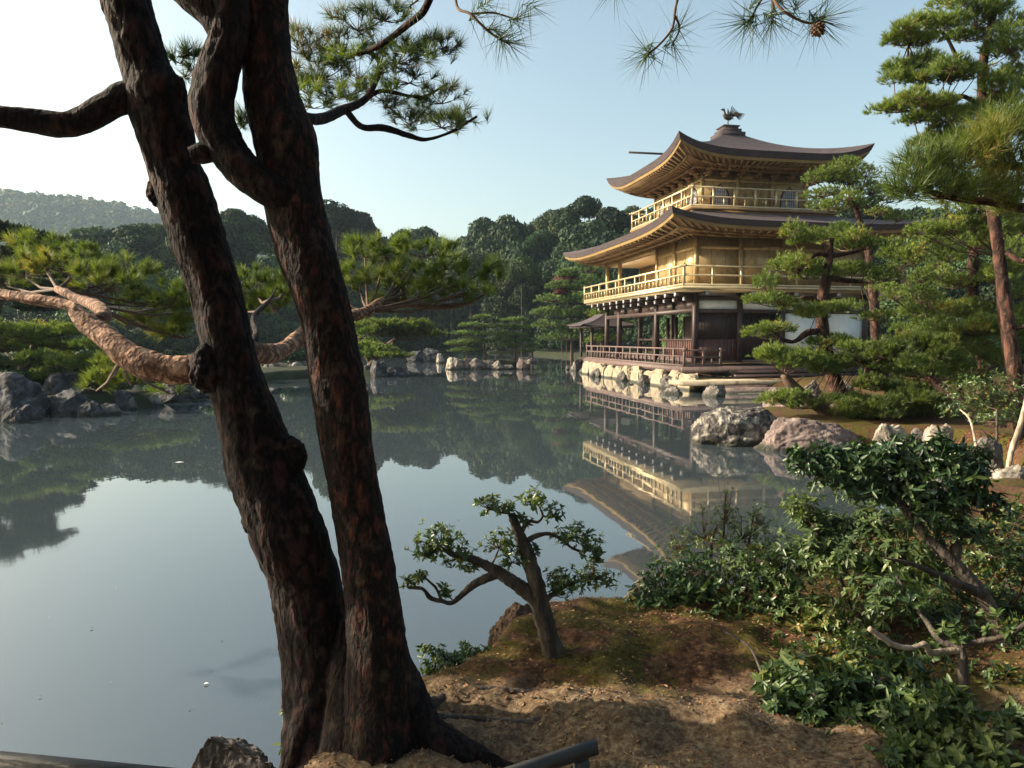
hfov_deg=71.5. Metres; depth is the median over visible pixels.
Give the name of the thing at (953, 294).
forest tree
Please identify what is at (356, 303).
forest tree
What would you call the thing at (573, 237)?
forest tree
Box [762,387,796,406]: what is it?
rock
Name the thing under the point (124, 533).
pond water
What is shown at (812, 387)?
rock
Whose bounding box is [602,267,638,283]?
forest tree
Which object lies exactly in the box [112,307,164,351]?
forest tree
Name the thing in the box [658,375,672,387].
shore stone
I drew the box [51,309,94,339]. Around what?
forest tree
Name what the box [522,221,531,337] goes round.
forest tree
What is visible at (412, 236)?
forest tree
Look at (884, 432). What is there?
rock
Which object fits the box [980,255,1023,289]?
forest tree
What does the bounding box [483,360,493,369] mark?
rock
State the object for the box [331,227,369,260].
forest tree
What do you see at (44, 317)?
forest tree
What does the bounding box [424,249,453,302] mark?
forest tree
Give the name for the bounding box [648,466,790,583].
feathery shrub
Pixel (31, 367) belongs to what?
bush
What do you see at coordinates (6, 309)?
forest tree
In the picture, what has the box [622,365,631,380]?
foundation stone
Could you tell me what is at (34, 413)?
rock
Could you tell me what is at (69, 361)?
pine tree
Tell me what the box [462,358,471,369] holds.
rock
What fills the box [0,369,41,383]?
shrub
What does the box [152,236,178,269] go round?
forest tree
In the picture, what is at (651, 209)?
forest tree
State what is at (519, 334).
pine tree
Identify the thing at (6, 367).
bush
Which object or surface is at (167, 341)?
forest tree
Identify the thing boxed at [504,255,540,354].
forest tree
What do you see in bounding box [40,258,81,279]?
forest tree
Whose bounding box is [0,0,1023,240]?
sky
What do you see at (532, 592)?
tree
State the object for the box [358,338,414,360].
shrub
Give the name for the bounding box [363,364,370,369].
rock
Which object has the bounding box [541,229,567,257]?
forest tree
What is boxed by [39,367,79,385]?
shrub
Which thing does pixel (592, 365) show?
foundation stone
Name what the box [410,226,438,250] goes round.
forest tree
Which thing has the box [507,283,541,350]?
forest tree
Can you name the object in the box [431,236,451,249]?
forest tree
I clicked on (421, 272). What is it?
forest tree
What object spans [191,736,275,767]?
rock
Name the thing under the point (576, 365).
rock
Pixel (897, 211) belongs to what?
forest tree
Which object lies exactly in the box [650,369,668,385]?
foundation stone
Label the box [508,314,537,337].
forest tree
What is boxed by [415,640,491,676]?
shrub
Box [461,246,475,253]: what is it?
forest tree
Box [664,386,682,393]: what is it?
rock
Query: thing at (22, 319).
forest tree
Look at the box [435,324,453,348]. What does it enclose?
forest tree
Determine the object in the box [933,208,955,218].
forest tree
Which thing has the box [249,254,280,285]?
forest tree
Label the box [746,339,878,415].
pine tree
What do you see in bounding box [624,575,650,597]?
rock
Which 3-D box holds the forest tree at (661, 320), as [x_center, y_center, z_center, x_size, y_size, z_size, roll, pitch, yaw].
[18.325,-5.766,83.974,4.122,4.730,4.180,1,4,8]
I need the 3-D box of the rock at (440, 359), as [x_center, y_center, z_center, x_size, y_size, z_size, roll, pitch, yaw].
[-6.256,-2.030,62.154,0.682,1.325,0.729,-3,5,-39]
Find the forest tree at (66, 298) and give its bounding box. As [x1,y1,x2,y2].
[56,277,86,310]
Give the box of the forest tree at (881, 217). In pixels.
[874,204,893,219]
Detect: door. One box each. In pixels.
[674,192,683,207]
[739,183,769,206]
[742,313,775,359]
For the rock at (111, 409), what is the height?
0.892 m
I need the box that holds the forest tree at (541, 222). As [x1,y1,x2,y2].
[528,209,554,236]
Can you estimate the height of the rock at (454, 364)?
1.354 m
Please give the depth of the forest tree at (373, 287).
115.62 m
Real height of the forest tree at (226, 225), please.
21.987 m
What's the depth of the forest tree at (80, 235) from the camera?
93.32 m
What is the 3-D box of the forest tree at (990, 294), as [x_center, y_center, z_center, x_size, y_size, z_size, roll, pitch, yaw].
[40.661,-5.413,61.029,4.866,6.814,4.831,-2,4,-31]
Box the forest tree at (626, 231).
[619,226,634,237]
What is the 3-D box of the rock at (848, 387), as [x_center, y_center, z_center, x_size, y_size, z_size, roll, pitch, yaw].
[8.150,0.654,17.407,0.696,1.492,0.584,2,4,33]
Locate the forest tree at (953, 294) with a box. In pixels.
[911,284,964,318]
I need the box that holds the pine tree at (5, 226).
[0,219,91,314]
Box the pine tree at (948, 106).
[862,0,1023,440]
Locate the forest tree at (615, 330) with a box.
[609,328,626,350]
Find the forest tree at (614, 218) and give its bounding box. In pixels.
[594,206,633,233]
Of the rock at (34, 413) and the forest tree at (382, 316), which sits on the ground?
the forest tree at (382, 316)
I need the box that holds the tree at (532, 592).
[398,483,619,659]
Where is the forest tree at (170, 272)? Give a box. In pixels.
[158,267,189,301]
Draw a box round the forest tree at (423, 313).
[396,297,440,318]
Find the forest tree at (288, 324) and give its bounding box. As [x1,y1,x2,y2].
[260,311,295,334]
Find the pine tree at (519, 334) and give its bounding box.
[493,316,533,362]
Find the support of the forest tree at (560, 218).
on the ground
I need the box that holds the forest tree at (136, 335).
[121,327,153,348]
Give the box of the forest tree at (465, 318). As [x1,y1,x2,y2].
[448,312,487,348]
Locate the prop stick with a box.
[959,409,977,445]
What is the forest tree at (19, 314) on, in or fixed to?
on the ground
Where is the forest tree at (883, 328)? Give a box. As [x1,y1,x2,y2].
[867,323,892,343]
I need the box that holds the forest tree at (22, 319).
[8,315,32,324]
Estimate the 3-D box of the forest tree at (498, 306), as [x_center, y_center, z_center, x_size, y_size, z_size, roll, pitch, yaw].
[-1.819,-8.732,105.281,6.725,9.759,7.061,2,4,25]
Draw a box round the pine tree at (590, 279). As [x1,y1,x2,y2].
[571,262,617,306]
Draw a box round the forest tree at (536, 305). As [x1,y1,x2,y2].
[524,291,555,349]
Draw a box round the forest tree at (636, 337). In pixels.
[629,318,651,350]
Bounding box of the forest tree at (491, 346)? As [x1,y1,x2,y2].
[482,322,514,353]
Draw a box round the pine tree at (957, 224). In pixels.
[902,196,1023,385]
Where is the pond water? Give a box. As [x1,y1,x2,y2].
[0,351,1015,767]
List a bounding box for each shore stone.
[589,368,599,376]
[615,371,626,380]
[637,374,648,384]
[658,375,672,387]
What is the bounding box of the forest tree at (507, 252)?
[499,240,548,347]
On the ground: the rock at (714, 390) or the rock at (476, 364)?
the rock at (476, 364)
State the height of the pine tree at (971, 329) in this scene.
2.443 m
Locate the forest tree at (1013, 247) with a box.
[961,231,1023,254]
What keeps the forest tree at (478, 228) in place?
on the ground
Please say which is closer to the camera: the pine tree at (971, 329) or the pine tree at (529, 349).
the pine tree at (971, 329)
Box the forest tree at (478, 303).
[471,290,511,310]
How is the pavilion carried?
on the ground
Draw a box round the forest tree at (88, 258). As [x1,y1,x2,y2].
[58,250,104,263]
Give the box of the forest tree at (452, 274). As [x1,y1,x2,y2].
[426,258,471,348]
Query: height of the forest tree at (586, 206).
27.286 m
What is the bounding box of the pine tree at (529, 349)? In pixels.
[517,342,542,367]
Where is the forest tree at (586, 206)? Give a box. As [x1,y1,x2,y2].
[563,195,602,291]
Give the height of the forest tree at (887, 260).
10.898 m
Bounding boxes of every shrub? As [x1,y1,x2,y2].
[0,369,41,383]
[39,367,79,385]
[77,371,105,389]
[97,376,134,390]
[141,382,161,393]
[358,338,414,360]
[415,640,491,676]
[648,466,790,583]
[699,526,903,657]
[761,488,959,633]
[880,479,1023,723]
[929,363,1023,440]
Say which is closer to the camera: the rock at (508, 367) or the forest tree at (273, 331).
the rock at (508, 367)
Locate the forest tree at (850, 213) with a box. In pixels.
[839,200,880,219]
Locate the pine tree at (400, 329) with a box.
[354,317,447,366]
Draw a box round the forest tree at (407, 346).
[382,336,412,351]
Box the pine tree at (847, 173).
[797,154,916,341]
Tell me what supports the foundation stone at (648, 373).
on the ground
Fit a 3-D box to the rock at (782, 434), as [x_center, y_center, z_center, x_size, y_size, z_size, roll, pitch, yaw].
[5.871,1.316,13.967,2.268,1.314,1.263,0,4,0]
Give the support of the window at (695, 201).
in the pavilion
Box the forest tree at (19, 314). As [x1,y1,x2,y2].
[14,309,60,318]
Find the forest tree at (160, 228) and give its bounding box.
[151,223,166,242]
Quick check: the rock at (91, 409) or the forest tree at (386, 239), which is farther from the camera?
the forest tree at (386, 239)
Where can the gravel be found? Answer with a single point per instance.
(528, 750)
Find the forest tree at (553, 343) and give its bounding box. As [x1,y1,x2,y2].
[547,318,584,350]
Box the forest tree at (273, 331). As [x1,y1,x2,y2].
[250,313,288,343]
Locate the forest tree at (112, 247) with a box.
[95,241,145,307]
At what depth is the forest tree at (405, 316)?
122.81 m
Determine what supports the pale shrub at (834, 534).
on the ground
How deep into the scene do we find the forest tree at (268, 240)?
117.54 m
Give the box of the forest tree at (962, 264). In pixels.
[937,255,983,288]
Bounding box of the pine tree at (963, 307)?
[864,228,1023,386]
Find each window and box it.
[688,188,697,204]
[710,183,729,204]
[779,187,798,207]
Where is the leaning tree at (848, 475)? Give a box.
[781,425,1018,645]
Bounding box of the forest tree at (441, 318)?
[430,285,480,331]
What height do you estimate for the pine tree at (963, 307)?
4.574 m
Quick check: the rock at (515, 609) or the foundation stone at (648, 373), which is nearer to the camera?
the rock at (515, 609)
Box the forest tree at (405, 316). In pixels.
[398,310,420,337]
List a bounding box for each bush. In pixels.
[0,355,16,371]
[6,349,65,372]
[70,348,107,373]
[158,350,187,355]
[284,346,305,361]
[615,543,737,615]
[723,630,942,754]
[863,673,1023,767]
[928,340,1004,369]
[988,333,1023,370]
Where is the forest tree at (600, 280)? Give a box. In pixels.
[580,269,617,289]
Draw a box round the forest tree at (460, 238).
[449,235,465,250]
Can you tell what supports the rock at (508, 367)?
in the pond water
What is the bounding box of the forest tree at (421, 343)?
[409,326,438,349]
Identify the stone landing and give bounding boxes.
[669,379,781,394]
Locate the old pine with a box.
[0,0,867,767]
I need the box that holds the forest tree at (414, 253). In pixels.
[403,249,429,261]
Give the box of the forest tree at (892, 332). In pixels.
[887,325,899,335]
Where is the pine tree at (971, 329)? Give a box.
[880,307,1023,395]
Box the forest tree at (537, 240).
[521,229,557,253]
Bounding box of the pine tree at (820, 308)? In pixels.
[739,216,905,407]
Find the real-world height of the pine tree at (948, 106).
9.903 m
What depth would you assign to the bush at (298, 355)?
45.33 m
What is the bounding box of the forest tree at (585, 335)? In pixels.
[573,330,616,350]
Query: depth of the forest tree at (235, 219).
104.86 m
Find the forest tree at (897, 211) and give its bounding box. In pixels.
[882,208,904,219]
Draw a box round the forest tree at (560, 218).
[547,207,581,231]
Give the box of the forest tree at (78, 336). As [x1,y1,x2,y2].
[71,333,93,348]
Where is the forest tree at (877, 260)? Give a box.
[874,255,897,284]
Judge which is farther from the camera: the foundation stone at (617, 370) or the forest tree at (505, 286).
the forest tree at (505, 286)
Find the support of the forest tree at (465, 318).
on the ground
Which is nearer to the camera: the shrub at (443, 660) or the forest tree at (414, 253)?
the shrub at (443, 660)
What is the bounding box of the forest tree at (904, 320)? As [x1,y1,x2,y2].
[894,317,911,337]
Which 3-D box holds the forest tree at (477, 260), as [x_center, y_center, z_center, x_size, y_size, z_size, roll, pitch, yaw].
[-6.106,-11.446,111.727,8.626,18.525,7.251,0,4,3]
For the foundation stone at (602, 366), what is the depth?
39.99 m
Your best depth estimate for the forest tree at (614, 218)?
108.40 m
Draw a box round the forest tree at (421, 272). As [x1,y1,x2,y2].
[409,261,456,347]
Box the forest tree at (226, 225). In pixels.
[222,222,238,235]
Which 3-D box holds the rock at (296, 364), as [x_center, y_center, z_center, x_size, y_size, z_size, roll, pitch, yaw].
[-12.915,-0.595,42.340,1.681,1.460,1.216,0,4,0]
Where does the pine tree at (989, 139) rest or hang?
on the ground
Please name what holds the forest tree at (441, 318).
on the ground
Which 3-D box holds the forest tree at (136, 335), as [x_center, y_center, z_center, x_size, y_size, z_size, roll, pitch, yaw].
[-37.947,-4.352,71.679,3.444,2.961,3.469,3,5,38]
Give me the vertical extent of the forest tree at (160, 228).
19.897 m
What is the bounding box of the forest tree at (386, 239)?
[379,235,400,262]
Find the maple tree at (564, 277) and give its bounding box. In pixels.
[554,272,579,360]
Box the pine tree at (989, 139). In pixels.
[863,82,1023,217]
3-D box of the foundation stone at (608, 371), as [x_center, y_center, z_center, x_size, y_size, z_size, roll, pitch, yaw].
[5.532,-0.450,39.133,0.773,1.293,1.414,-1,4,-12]
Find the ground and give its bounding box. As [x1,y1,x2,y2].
[2,209,1023,767]
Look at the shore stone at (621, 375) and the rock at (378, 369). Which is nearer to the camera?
the shore stone at (621, 375)
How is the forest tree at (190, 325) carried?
on the ground
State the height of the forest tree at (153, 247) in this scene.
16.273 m
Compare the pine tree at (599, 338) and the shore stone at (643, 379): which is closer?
the shore stone at (643, 379)
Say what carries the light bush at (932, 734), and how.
on the ground
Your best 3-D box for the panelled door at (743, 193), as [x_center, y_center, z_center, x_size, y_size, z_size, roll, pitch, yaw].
[11.687,-9.014,34.303,1.645,1.280,0.080,-1,4,-12]
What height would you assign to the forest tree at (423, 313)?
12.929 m
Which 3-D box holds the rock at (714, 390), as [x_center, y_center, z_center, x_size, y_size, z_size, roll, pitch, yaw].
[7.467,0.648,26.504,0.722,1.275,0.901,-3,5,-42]
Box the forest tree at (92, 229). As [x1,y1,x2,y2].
[69,226,115,242]
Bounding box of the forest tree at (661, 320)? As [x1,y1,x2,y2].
[651,317,665,332]
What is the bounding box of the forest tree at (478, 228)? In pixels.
[458,216,493,252]
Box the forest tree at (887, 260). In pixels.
[878,259,908,283]
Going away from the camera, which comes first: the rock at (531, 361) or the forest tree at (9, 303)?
the rock at (531, 361)
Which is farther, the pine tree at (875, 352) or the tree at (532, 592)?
the pine tree at (875, 352)
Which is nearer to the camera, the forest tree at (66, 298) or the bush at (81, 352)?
the bush at (81, 352)
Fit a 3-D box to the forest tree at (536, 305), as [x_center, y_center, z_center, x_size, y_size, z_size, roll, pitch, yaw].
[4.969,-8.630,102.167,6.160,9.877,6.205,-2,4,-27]
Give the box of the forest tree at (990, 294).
[961,282,1019,313]
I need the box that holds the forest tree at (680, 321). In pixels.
[659,307,691,351]
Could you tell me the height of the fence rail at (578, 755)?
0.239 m
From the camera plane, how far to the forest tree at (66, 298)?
80.64 m
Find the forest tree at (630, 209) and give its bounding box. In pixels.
[620,205,643,283]
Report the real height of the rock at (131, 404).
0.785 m
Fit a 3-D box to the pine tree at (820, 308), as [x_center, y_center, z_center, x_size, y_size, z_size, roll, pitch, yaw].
[7.360,-1.436,16.284,4.344,4.833,2.646,-2,4,-32]
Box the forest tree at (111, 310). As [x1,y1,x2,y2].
[86,309,117,322]
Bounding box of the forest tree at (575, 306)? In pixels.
[573,302,590,321]
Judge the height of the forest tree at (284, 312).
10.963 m
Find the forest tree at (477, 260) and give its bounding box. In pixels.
[446,252,488,328]
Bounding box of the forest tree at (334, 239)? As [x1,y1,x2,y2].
[332,233,343,259]
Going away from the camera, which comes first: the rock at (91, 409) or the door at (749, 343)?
the rock at (91, 409)
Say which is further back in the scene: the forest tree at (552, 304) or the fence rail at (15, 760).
the forest tree at (552, 304)
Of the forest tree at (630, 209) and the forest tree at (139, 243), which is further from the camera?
the forest tree at (630, 209)
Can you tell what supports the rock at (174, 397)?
on the ground
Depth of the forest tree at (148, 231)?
96.17 m
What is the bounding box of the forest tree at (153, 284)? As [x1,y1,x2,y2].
[104,268,165,306]
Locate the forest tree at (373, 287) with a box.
[368,268,407,299]
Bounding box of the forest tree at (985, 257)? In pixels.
[979,249,992,263]
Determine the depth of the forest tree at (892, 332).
61.94 m
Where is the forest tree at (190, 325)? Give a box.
[177,303,194,330]
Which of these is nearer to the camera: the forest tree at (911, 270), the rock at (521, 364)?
the rock at (521, 364)
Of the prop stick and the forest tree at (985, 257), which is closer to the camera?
the prop stick
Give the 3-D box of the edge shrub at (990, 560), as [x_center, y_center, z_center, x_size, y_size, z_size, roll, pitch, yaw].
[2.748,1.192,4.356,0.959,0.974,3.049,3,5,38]
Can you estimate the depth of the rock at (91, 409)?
19.63 m
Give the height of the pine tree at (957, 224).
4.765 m
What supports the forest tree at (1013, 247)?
on the ground
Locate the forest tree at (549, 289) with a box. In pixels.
[537,264,552,323]
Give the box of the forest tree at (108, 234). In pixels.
[96,228,116,250]
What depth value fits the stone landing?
28.45 m
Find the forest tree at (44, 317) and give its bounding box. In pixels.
[22,313,70,350]
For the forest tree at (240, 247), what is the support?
on the ground
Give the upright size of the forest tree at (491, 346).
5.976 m
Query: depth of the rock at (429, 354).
65.85 m
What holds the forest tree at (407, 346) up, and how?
on the ground
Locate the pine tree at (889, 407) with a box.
[816,389,967,419]
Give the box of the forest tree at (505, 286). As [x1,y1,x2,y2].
[495,266,544,293]
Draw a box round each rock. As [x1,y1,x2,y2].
[0,372,51,417]
[2,407,30,423]
[20,404,42,420]
[43,371,87,394]
[47,388,92,416]
[77,401,106,416]
[101,403,121,415]
[112,390,131,409]
[125,397,138,409]
[140,392,163,406]
[151,384,200,402]
[191,386,209,398]
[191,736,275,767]
[263,363,279,366]
[288,362,303,365]
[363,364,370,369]
[370,360,388,376]
[387,366,407,376]
[407,351,422,361]
[422,348,439,361]
[436,353,443,362]
[445,357,462,369]
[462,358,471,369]
[469,358,484,369]
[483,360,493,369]
[487,602,532,645]
[491,361,502,369]
[503,364,513,369]
[516,357,530,369]
[524,359,537,364]
[569,360,581,370]
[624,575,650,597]
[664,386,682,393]
[691,406,776,446]
[702,384,724,396]
[753,417,862,452]
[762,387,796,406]
[804,380,823,406]
[830,381,853,406]
[872,423,907,444]
[910,427,923,444]
[922,423,953,452]
[977,436,1003,469]
[990,464,1023,479]
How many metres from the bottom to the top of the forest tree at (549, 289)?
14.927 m
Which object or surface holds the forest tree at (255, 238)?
on the ground
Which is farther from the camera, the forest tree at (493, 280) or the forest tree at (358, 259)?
the forest tree at (358, 259)
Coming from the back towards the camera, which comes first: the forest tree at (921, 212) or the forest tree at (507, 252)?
the forest tree at (507, 252)
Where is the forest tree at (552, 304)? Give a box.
[539,299,587,348]
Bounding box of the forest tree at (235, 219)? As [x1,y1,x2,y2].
[220,208,265,236]
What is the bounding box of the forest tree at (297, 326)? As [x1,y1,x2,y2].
[288,320,300,330]
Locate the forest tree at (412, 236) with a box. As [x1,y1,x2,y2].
[389,229,419,249]
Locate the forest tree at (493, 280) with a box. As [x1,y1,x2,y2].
[472,260,509,349]
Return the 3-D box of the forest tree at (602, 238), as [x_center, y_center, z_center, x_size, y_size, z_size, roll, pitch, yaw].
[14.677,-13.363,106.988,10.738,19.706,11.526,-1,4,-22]
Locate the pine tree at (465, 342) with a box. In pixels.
[443,313,500,360]
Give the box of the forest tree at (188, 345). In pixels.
[171,331,199,352]
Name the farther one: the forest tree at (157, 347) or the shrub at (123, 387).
the forest tree at (157, 347)
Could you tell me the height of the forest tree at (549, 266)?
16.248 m
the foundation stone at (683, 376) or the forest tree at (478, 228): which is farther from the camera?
the forest tree at (478, 228)
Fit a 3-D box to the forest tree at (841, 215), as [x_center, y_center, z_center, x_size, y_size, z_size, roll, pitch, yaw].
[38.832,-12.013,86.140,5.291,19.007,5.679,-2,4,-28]
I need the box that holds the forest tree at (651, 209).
[636,206,653,225]
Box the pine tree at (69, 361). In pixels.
[18,347,132,391]
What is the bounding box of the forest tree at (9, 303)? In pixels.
[5,276,88,310]
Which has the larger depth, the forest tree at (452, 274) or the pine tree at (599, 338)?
the forest tree at (452, 274)
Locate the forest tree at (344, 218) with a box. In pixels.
[323,199,361,252]
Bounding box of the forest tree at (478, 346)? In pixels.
[453,335,482,352]
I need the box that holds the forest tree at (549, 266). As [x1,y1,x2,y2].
[538,256,561,286]
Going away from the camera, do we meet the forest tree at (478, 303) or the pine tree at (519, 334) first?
the pine tree at (519, 334)
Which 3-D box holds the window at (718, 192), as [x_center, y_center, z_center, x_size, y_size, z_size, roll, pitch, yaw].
[9.904,-9.007,33.882,1.040,1.080,0.035,-1,4,-12]
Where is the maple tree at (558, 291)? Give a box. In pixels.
[553,288,571,361]
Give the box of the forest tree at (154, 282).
[132,268,166,308]
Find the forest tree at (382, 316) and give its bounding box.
[355,310,406,345]
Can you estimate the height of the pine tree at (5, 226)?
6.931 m
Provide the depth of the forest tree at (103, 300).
82.33 m
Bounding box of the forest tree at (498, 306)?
[480,292,523,349]
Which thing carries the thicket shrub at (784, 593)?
on the ground
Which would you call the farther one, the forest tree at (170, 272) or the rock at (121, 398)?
the forest tree at (170, 272)
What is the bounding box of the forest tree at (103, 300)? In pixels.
[81,274,114,305]
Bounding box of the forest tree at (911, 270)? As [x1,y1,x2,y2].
[893,259,938,288]
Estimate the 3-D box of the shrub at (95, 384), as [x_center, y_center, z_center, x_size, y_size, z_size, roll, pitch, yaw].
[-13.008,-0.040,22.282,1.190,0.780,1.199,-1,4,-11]
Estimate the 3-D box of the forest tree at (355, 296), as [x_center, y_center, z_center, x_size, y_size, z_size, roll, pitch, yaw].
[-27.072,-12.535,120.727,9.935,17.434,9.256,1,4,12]
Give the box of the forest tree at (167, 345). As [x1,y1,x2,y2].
[154,333,177,349]
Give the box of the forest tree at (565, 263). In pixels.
[553,257,602,347]
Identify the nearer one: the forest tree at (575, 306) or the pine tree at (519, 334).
the pine tree at (519, 334)
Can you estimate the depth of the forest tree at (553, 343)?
90.12 m
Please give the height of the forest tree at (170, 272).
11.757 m
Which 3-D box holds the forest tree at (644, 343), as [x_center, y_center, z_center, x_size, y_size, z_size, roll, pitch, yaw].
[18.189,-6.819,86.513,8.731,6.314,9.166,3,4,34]
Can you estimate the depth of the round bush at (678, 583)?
4.50 m
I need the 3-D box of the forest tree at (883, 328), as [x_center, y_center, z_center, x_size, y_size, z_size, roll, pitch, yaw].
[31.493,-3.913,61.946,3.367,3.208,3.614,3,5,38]
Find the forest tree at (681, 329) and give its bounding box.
[679,323,682,336]
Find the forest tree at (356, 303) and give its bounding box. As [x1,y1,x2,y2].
[349,296,365,319]
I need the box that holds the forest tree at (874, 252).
[872,241,904,301]
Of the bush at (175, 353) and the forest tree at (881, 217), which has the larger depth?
the forest tree at (881, 217)
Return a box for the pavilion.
[563,106,944,377]
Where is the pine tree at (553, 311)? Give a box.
[529,266,597,361]
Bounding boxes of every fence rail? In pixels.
[0,751,172,767]
[504,738,598,767]
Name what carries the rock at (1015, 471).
on the ground
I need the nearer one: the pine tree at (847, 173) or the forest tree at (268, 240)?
the pine tree at (847, 173)
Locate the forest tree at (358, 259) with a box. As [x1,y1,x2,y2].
[339,234,383,265]
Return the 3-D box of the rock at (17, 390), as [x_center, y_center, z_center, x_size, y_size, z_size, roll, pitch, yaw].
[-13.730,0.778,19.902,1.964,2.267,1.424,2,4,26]
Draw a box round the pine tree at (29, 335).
[0,316,98,370]
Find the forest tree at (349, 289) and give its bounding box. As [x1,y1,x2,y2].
[344,261,377,298]
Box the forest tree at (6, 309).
[1,305,14,317]
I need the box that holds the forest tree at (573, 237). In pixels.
[549,219,617,259]
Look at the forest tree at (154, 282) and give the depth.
85.08 m
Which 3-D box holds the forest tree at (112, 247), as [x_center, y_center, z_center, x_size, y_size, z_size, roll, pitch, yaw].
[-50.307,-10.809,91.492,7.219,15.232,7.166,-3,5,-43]
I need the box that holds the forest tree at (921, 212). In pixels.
[899,205,935,219]
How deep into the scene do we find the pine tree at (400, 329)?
41.93 m
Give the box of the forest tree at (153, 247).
[147,241,170,268]
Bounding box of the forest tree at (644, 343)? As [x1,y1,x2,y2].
[623,315,663,349]
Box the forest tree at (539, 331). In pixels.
[533,322,556,350]
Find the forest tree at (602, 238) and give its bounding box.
[582,229,620,248]
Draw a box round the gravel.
[304,683,869,767]
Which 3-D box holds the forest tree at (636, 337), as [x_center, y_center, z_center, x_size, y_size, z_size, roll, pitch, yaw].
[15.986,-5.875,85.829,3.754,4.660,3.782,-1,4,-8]
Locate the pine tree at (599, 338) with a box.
[573,289,634,356]
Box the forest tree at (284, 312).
[246,282,288,319]
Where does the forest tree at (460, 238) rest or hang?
on the ground
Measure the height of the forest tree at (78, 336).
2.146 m
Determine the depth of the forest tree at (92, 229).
97.31 m
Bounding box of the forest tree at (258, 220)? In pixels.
[249,214,269,261]
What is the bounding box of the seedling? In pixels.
[272,706,282,754]
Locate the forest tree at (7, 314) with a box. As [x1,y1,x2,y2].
[0,310,16,322]
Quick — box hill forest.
[0,187,272,259]
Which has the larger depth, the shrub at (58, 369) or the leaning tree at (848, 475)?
the shrub at (58, 369)
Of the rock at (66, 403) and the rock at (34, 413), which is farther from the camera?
the rock at (66, 403)
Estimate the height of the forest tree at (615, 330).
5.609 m
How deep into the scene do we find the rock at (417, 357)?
65.84 m
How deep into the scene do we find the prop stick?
11.15 m
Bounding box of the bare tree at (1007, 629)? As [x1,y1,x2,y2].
[867,575,1023,723]
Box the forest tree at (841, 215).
[833,208,849,216]
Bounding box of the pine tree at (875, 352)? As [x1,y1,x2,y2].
[832,324,1005,427]
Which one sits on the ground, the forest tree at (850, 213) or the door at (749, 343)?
the forest tree at (850, 213)
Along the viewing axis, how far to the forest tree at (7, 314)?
80.33 m
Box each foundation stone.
[582,361,589,374]
[589,361,596,374]
[595,363,607,376]
[604,364,615,377]
[612,366,622,378]
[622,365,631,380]
[630,366,646,382]
[644,370,652,383]
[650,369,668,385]
[669,370,680,387]
[678,373,699,390]
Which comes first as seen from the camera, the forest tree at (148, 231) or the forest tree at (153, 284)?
the forest tree at (153, 284)
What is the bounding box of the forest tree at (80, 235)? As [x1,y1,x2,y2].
[51,230,101,255]
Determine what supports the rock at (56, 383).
on the ground
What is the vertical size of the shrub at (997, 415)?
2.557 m
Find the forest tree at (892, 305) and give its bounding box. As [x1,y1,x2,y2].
[867,299,910,325]
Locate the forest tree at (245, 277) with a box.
[235,264,255,291]
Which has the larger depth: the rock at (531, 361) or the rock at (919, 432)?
the rock at (531, 361)
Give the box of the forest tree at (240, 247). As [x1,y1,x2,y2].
[225,227,256,268]
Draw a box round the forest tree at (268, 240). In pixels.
[261,226,275,254]
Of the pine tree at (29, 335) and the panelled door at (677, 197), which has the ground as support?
the pine tree at (29, 335)
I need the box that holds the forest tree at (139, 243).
[117,235,152,258]
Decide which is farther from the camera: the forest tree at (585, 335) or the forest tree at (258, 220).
the forest tree at (258, 220)
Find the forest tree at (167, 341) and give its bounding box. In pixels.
[152,315,184,348]
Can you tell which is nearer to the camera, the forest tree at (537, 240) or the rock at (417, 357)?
the rock at (417, 357)
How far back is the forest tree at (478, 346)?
110.02 m
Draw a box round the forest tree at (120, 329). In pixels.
[96,321,125,351]
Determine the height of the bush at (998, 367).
1.744 m
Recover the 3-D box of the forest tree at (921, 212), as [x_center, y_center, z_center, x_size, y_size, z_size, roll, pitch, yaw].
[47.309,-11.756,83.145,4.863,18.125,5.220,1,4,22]
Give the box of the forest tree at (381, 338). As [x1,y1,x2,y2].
[357,332,383,340]
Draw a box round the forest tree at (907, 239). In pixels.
[896,233,938,259]
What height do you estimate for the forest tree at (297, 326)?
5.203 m
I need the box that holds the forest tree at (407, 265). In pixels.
[392,262,433,317]
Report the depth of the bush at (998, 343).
31.20 m
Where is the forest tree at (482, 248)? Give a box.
[474,235,515,259]
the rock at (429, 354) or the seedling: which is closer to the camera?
the seedling
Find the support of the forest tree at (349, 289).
on the ground
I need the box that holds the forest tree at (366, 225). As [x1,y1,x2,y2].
[358,211,381,234]
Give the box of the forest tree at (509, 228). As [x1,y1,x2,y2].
[486,214,528,255]
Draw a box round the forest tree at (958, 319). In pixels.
[951,317,966,322]
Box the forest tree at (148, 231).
[110,223,164,245]
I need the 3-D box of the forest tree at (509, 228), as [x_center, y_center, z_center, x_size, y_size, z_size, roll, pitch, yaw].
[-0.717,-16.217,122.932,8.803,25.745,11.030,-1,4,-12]
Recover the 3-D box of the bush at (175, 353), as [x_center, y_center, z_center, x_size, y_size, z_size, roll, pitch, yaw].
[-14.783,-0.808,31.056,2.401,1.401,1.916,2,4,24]
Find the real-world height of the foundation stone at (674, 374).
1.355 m
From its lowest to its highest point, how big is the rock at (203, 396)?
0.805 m
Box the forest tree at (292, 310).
[273,282,297,315]
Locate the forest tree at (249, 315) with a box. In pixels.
[247,307,265,322]
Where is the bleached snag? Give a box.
[1005,402,1023,467]
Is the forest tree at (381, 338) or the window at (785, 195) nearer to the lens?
the window at (785, 195)
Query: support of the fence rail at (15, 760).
on the ground
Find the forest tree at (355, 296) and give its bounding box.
[345,260,369,299]
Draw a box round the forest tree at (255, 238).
[234,226,268,255]

